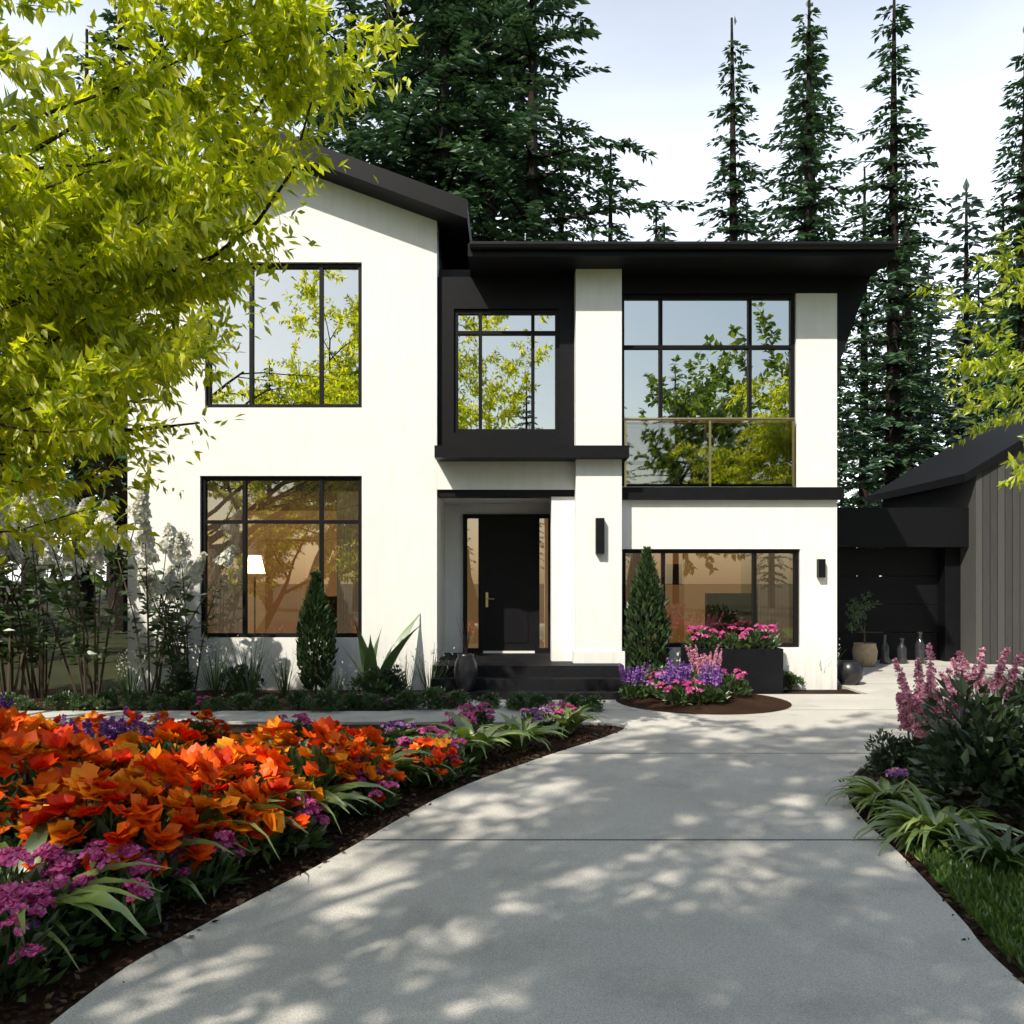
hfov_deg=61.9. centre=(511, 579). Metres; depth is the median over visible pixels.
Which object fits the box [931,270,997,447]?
conifer tree
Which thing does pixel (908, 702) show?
pink astilbe
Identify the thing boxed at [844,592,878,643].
potted maple
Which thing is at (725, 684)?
island plant
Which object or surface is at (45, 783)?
orange flowers
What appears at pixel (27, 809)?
pink flowers
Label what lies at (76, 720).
orange flowers
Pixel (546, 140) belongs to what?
conifer tree
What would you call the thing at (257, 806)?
ornamental grass
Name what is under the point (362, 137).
conifer tree
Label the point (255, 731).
orange flowers
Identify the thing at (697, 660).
island plant
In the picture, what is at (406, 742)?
pink flowers
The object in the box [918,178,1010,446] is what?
conifer tree
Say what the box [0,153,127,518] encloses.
broadleaf tree
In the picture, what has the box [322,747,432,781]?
hosta
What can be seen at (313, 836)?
flowers
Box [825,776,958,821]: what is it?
plant
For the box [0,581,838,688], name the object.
ground
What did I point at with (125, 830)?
orange flowers
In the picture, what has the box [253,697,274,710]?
edging flowers
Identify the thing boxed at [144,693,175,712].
edging hedge
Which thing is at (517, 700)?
edging hedge
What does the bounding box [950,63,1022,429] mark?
conifer tree
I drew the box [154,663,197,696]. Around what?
house bed shrub
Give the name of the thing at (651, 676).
island plant
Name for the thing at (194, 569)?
white hydrangea
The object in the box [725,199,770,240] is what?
conifer tree
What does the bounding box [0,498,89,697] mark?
white hydrangea
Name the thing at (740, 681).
island plant
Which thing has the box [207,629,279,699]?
airy perennial
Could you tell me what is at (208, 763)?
orange flowers
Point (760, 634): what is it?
planter flowers
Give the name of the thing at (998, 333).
conifer tree
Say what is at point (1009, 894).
lawn grass
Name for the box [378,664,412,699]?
house bed shrub
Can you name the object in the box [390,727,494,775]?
hosta
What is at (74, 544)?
conifer tree
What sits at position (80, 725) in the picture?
orange flowers
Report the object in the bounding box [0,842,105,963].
pink flowers
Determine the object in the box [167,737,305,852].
orange flowers
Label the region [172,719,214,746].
bed filler
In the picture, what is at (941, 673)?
pink astilbe
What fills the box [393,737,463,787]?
orange flowers
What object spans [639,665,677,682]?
island plant
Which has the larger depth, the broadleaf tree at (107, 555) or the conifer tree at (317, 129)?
the conifer tree at (317, 129)
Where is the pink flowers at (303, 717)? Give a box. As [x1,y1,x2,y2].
[277,713,313,742]
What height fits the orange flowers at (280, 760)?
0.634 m
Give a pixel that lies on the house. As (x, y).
(445, 426)
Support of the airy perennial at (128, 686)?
on the garden bed mulch at (106, 967)
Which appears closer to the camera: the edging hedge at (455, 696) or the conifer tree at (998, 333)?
the edging hedge at (455, 696)
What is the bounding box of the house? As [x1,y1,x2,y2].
[101,130,897,699]
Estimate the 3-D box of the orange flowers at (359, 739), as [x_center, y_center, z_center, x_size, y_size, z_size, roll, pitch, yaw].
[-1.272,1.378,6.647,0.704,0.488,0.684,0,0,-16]
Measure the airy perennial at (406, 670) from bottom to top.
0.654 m
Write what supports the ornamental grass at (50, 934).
on the garden bed mulch at (106, 967)
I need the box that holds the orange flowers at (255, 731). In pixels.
[233,729,257,743]
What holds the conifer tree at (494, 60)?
on the ground at (59, 675)
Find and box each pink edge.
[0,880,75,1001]
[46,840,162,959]
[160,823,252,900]
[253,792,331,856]
[342,766,404,815]
[431,737,479,779]
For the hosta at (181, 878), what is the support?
on the garden bed mulch at (106, 967)
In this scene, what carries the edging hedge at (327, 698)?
on the garden bed mulch at (106, 967)
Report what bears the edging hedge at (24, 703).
on the garden bed mulch at (106, 967)
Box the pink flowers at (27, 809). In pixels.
[0,800,48,846]
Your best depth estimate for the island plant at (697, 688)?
10.54 m
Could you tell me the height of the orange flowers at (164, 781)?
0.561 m
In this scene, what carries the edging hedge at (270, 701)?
on the garden bed mulch at (106, 967)
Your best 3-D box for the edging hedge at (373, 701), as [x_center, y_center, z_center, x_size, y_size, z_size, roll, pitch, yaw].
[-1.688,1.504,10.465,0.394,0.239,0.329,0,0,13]
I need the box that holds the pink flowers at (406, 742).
[396,725,455,776]
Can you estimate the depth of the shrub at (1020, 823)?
5.40 m
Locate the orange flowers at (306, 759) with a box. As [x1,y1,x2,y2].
[231,715,377,824]
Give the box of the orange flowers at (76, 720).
[53,714,98,737]
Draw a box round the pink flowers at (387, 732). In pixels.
[368,719,420,752]
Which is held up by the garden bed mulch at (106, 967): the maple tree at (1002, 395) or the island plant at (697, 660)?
the maple tree at (1002, 395)
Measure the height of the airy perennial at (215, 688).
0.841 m
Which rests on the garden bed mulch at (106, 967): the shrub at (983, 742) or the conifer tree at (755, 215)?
the shrub at (983, 742)
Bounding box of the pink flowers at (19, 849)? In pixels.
[0,846,46,895]
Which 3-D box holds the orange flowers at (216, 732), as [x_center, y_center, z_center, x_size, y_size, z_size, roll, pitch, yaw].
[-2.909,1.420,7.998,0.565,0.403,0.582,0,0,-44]
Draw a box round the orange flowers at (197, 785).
[150,780,245,892]
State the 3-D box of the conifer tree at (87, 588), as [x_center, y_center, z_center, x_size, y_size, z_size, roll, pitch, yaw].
[-18.134,-10.720,36.087,5.713,25.142,5.417,0,0,-21]
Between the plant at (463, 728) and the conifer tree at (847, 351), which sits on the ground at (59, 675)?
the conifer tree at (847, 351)
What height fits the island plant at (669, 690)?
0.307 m
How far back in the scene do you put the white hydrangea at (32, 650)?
11.54 m
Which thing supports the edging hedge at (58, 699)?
on the garden bed mulch at (106, 967)
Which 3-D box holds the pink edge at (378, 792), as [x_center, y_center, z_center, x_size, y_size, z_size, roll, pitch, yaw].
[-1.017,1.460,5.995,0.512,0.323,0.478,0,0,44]
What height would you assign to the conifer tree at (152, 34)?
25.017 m
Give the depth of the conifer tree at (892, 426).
27.87 m
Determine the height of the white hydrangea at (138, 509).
2.914 m
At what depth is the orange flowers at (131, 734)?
5.64 m
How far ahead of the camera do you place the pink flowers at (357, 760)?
6.04 m
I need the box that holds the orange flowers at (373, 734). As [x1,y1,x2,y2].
[299,725,406,812]
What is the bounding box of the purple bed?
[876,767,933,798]
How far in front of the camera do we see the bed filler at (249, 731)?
7.72 m
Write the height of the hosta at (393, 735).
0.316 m
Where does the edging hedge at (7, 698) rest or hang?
on the garden bed mulch at (106, 967)
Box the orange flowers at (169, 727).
[100,719,213,779]
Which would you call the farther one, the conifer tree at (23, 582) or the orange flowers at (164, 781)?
the conifer tree at (23, 582)
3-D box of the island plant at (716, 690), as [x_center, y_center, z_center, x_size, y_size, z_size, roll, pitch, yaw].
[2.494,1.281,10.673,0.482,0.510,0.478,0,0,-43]
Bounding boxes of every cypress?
[294,569,338,693]
[622,546,673,681]
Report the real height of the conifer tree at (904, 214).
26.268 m
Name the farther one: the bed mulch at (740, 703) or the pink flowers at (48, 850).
the bed mulch at (740, 703)
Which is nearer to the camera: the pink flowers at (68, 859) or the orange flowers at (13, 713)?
the pink flowers at (68, 859)
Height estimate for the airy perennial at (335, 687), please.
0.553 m
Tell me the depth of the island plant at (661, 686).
10.88 m
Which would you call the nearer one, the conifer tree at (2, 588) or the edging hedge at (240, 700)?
the edging hedge at (240, 700)
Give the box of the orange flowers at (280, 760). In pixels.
[188,745,323,863]
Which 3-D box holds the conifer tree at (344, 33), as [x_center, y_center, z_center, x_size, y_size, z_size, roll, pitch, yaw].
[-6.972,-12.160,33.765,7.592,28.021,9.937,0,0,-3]
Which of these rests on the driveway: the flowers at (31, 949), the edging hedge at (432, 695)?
the edging hedge at (432, 695)
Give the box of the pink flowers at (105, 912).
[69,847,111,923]
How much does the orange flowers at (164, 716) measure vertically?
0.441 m
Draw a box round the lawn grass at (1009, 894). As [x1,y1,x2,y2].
[901,840,1023,967]
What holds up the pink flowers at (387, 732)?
on the garden bed mulch at (106, 967)
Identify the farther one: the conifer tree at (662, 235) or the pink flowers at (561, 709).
the conifer tree at (662, 235)
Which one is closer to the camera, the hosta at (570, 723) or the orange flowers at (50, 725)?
the orange flowers at (50, 725)
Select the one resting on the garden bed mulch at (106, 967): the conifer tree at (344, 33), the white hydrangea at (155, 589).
the white hydrangea at (155, 589)
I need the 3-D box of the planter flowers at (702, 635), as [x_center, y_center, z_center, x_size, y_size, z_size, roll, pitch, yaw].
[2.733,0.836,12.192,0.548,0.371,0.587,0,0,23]
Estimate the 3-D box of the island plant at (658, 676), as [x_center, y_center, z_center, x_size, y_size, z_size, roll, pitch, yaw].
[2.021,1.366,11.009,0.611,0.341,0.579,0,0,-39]
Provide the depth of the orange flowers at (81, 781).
4.22 m
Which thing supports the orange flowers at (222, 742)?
on the garden bed mulch at (106, 967)
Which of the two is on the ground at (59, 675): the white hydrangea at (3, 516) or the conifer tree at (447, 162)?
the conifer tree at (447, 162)
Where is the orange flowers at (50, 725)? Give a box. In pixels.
[18,712,61,760]
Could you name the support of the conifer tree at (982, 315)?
on the ground at (59, 675)
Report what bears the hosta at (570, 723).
on the garden bed mulch at (106, 967)
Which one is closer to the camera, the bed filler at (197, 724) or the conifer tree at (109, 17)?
the bed filler at (197, 724)
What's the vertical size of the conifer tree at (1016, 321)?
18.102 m
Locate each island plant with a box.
[617,662,649,698]
[632,679,654,696]
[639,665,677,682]
[646,672,672,695]
[647,671,665,693]
[652,677,676,697]
[656,658,693,701]
[661,679,693,705]
[677,668,696,678]
[679,679,712,703]
[685,644,722,684]
[689,668,732,692]
[692,662,730,701]
[719,668,753,696]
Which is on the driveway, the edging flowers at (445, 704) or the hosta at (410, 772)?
the edging flowers at (445, 704)
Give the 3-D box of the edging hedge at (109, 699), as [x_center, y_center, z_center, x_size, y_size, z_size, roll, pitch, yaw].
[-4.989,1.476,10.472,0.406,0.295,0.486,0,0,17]
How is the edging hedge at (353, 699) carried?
on the garden bed mulch at (106, 967)
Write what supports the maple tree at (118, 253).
on the garden bed mulch at (106, 967)
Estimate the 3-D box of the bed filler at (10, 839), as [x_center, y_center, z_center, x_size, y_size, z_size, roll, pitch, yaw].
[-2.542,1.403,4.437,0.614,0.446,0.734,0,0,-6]
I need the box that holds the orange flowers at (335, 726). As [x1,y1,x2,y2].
[303,720,345,743]
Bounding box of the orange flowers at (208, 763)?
[93,743,284,891]
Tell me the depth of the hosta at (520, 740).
8.15 m
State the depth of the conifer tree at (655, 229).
44.99 m
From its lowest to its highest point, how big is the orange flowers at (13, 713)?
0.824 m
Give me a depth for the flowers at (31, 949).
3.34 m
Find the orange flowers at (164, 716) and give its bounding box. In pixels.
[126,710,180,743]
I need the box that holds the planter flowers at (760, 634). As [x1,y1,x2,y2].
[741,624,780,648]
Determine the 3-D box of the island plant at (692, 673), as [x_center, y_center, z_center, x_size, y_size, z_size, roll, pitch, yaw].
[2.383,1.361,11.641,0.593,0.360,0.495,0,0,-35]
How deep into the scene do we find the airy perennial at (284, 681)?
11.87 m
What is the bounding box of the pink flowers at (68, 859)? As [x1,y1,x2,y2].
[39,838,170,941]
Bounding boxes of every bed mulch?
[0,689,1023,1023]
[616,692,791,714]
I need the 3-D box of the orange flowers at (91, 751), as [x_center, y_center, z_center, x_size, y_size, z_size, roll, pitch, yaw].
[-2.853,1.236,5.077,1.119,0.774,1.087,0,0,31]
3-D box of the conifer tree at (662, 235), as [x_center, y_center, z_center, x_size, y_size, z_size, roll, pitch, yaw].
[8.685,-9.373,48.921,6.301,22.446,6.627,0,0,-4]
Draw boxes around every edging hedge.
[0,691,17,708]
[6,694,41,710]
[41,690,72,710]
[64,693,92,711]
[84,687,124,710]
[118,689,151,710]
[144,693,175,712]
[168,689,198,709]
[200,696,226,711]
[225,692,255,710]
[250,693,284,711]
[283,687,312,710]
[300,686,347,711]
[339,690,364,710]
[358,693,389,710]
[385,688,423,709]
[412,685,448,709]
[439,689,473,708]
[475,691,502,708]
[505,691,533,709]
[522,691,553,709]
[557,693,585,709]
[576,694,605,711]
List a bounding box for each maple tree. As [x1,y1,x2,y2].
[0,0,423,498]
[909,219,1023,490]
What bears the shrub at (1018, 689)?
on the garden bed mulch at (106, 967)
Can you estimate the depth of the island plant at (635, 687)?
11.17 m
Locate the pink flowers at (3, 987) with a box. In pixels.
[0,907,40,995]
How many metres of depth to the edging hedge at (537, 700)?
10.34 m
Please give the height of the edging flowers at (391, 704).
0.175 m
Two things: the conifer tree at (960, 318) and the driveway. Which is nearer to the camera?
the driveway
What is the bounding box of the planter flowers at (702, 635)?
[683,625,722,648]
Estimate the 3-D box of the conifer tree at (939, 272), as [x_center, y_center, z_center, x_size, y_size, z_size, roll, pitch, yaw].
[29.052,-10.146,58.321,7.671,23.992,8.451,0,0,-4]
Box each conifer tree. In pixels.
[0,459,26,602]
[13,445,64,598]
[21,0,149,633]
[48,459,103,602]
[54,28,127,618]
[66,471,108,595]
[83,1,194,503]
[127,0,254,487]
[285,23,370,151]
[302,0,545,240]
[303,0,418,158]
[307,0,589,240]
[339,0,620,240]
[344,3,548,239]
[369,1,546,227]
[381,0,704,240]
[457,0,667,240]
[541,117,591,240]
[581,150,634,240]
[642,208,670,240]
[649,222,677,240]
[694,17,774,240]
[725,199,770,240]
[752,0,915,507]
[753,33,907,507]
[835,0,973,507]
[837,166,909,507]
[837,349,880,483]
[837,361,880,455]
[838,219,970,471]
[839,165,965,496]
[843,337,884,507]
[874,260,974,457]
[875,227,943,474]
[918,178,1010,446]
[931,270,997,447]
[932,314,983,445]
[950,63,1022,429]
[956,27,1023,435]
[957,201,1018,434]
[980,239,1018,421]
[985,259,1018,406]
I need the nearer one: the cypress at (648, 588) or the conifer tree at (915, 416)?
the cypress at (648, 588)
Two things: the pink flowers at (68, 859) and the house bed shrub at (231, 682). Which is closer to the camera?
the pink flowers at (68, 859)
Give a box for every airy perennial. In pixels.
[100,648,152,705]
[190,640,234,697]
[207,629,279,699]
[262,647,301,696]
[308,663,354,696]
[377,655,421,689]
[410,643,457,688]
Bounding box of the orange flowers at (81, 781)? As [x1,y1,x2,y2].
[11,752,219,913]
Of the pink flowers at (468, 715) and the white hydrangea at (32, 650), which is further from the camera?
the white hydrangea at (32, 650)
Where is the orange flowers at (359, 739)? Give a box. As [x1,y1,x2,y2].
[322,724,389,754]
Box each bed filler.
[0,692,17,708]
[0,811,64,846]
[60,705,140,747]
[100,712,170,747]
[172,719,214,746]
[239,724,264,734]
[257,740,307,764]
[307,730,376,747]
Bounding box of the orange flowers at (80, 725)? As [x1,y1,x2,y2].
[39,723,83,732]
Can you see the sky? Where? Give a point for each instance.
(664, 57)
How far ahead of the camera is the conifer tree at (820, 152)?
35.76 m
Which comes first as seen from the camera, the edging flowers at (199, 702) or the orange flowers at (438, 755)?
the orange flowers at (438, 755)
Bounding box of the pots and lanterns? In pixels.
[454,616,924,691]
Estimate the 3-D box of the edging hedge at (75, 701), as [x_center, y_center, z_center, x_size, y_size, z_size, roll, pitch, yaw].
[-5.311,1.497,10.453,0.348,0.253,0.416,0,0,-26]
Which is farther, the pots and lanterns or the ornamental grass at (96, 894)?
the pots and lanterns
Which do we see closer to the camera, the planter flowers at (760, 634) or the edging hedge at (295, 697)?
the edging hedge at (295, 697)
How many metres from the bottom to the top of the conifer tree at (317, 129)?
27.014 m
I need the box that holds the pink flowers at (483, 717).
[456,702,495,727]
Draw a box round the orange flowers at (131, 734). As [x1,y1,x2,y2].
[40,723,159,799]
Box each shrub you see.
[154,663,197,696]
[217,662,265,697]
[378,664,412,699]
[783,670,807,690]
[860,727,932,782]
[907,670,1023,825]
[930,751,1015,795]
[991,664,1023,724]
[995,713,1023,831]
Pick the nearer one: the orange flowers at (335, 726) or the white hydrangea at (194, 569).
the orange flowers at (335, 726)
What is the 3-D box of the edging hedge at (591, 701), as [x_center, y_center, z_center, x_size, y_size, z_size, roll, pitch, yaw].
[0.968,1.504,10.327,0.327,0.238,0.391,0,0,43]
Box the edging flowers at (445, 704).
[433,696,452,708]
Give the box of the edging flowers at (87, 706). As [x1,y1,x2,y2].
[73,696,93,710]
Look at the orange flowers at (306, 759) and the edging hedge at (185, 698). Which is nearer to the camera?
the orange flowers at (306, 759)
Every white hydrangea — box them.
[0,492,57,653]
[0,493,100,699]
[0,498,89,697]
[5,484,151,695]
[103,515,235,698]
[119,531,234,692]
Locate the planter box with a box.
[681,646,782,693]
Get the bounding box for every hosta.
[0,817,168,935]
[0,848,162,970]
[13,803,239,913]
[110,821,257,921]
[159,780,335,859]
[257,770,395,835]
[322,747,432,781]
[354,718,438,753]
[386,750,463,786]
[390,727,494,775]
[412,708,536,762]
[478,713,570,751]
[538,702,606,735]
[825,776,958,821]
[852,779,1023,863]
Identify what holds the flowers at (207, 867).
on the garden bed mulch at (106, 967)
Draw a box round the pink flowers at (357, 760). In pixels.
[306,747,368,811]
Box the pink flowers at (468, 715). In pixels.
[433,710,480,734]
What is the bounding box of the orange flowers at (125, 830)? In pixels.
[17,770,221,934]
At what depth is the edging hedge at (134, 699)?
10.38 m
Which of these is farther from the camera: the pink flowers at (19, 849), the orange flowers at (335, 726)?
the orange flowers at (335, 726)
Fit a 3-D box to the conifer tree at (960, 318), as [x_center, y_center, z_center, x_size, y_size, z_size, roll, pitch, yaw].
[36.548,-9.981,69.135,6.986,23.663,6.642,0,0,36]
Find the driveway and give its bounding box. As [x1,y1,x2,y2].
[19,660,1023,1023]
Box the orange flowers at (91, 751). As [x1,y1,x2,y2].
[0,718,141,818]
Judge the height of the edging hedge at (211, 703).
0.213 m
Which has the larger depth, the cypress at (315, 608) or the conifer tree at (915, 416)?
the conifer tree at (915, 416)
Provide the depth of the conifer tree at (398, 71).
29.20 m
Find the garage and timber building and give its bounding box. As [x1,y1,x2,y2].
[837,407,1023,665]
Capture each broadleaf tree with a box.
[0,129,127,594]
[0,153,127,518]
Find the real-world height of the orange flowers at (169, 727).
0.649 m
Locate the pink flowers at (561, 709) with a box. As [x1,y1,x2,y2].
[541,702,581,729]
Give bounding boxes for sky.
[0,0,1023,580]
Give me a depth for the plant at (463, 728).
7.54 m
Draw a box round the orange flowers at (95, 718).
[73,708,151,738]
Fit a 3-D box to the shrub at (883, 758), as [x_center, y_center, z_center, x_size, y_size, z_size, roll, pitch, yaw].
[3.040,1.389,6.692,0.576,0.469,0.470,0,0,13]
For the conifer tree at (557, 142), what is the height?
22.515 m
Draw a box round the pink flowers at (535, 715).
[515,707,560,735]
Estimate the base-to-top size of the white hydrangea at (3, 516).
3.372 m
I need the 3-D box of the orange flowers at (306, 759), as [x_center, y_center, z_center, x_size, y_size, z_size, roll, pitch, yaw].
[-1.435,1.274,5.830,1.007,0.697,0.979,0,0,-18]
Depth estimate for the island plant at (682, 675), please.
10.74 m
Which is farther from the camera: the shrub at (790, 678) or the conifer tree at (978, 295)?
the conifer tree at (978, 295)
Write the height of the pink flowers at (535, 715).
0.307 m
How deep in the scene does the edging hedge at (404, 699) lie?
10.46 m
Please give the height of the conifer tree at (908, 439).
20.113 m
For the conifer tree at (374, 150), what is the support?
on the ground at (59, 675)
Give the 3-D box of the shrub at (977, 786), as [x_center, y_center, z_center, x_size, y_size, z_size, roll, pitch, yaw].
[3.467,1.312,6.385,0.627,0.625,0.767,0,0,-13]
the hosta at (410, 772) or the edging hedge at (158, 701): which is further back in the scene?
the edging hedge at (158, 701)
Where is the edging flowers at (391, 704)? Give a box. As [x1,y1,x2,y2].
[381,697,402,710]
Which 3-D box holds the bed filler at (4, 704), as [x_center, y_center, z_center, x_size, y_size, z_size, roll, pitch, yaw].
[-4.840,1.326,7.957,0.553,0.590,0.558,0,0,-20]
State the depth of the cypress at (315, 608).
11.88 m
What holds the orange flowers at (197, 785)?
on the garden bed mulch at (106, 967)
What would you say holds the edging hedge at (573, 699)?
on the driveway
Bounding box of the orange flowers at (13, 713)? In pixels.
[0,706,42,768]
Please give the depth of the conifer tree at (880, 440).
74.24 m
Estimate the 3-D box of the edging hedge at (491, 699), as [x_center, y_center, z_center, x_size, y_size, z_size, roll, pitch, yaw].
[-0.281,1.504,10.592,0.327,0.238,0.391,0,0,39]
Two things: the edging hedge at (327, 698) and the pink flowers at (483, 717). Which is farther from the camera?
the edging hedge at (327, 698)
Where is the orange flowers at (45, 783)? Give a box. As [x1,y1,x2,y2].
[0,713,75,835]
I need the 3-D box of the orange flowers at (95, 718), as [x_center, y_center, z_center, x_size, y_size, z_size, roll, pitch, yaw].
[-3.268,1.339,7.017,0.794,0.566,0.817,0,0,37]
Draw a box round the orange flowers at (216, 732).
[177,709,232,746]
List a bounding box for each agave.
[333,614,419,695]
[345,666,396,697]
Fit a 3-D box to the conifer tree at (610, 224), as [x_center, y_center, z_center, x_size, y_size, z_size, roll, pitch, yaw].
[3.905,-7.764,33.935,5.470,19.229,5.127,0,0,-19]
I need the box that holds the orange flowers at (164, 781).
[143,767,256,840]
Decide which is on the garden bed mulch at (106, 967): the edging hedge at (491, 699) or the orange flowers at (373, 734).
the orange flowers at (373, 734)
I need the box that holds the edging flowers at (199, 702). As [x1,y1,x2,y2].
[193,695,209,709]
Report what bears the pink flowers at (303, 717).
on the garden bed mulch at (106, 967)
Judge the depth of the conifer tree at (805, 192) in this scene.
25.89 m
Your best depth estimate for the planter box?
11.95 m
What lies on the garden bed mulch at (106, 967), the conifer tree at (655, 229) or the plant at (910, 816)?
the plant at (910, 816)
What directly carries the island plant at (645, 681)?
on the bed mulch at (740, 703)
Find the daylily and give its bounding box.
[902,802,1023,874]
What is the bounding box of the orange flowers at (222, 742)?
[210,721,295,776]
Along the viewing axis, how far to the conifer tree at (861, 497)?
39.90 m
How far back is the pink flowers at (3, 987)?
3.32 m
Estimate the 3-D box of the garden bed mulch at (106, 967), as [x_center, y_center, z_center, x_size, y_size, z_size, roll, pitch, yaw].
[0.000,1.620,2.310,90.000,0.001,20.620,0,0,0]
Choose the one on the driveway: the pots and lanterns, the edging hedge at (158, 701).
the pots and lanterns
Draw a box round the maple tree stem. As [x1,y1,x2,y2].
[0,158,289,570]
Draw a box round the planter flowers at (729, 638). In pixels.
[717,626,749,650]
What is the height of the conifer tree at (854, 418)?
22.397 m
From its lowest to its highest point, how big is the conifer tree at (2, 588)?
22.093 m
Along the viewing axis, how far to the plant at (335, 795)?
5.47 m
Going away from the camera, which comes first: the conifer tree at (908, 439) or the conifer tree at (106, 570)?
the conifer tree at (908, 439)
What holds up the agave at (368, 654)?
on the garden bed mulch at (106, 967)
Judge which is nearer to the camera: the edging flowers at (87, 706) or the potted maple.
the edging flowers at (87, 706)
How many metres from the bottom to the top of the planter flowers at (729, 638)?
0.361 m
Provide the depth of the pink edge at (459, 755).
6.90 m
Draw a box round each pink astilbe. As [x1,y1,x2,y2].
[888,643,1023,794]
[938,656,1023,693]
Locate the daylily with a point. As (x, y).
(1001, 854)
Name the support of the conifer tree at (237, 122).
on the ground at (59, 675)

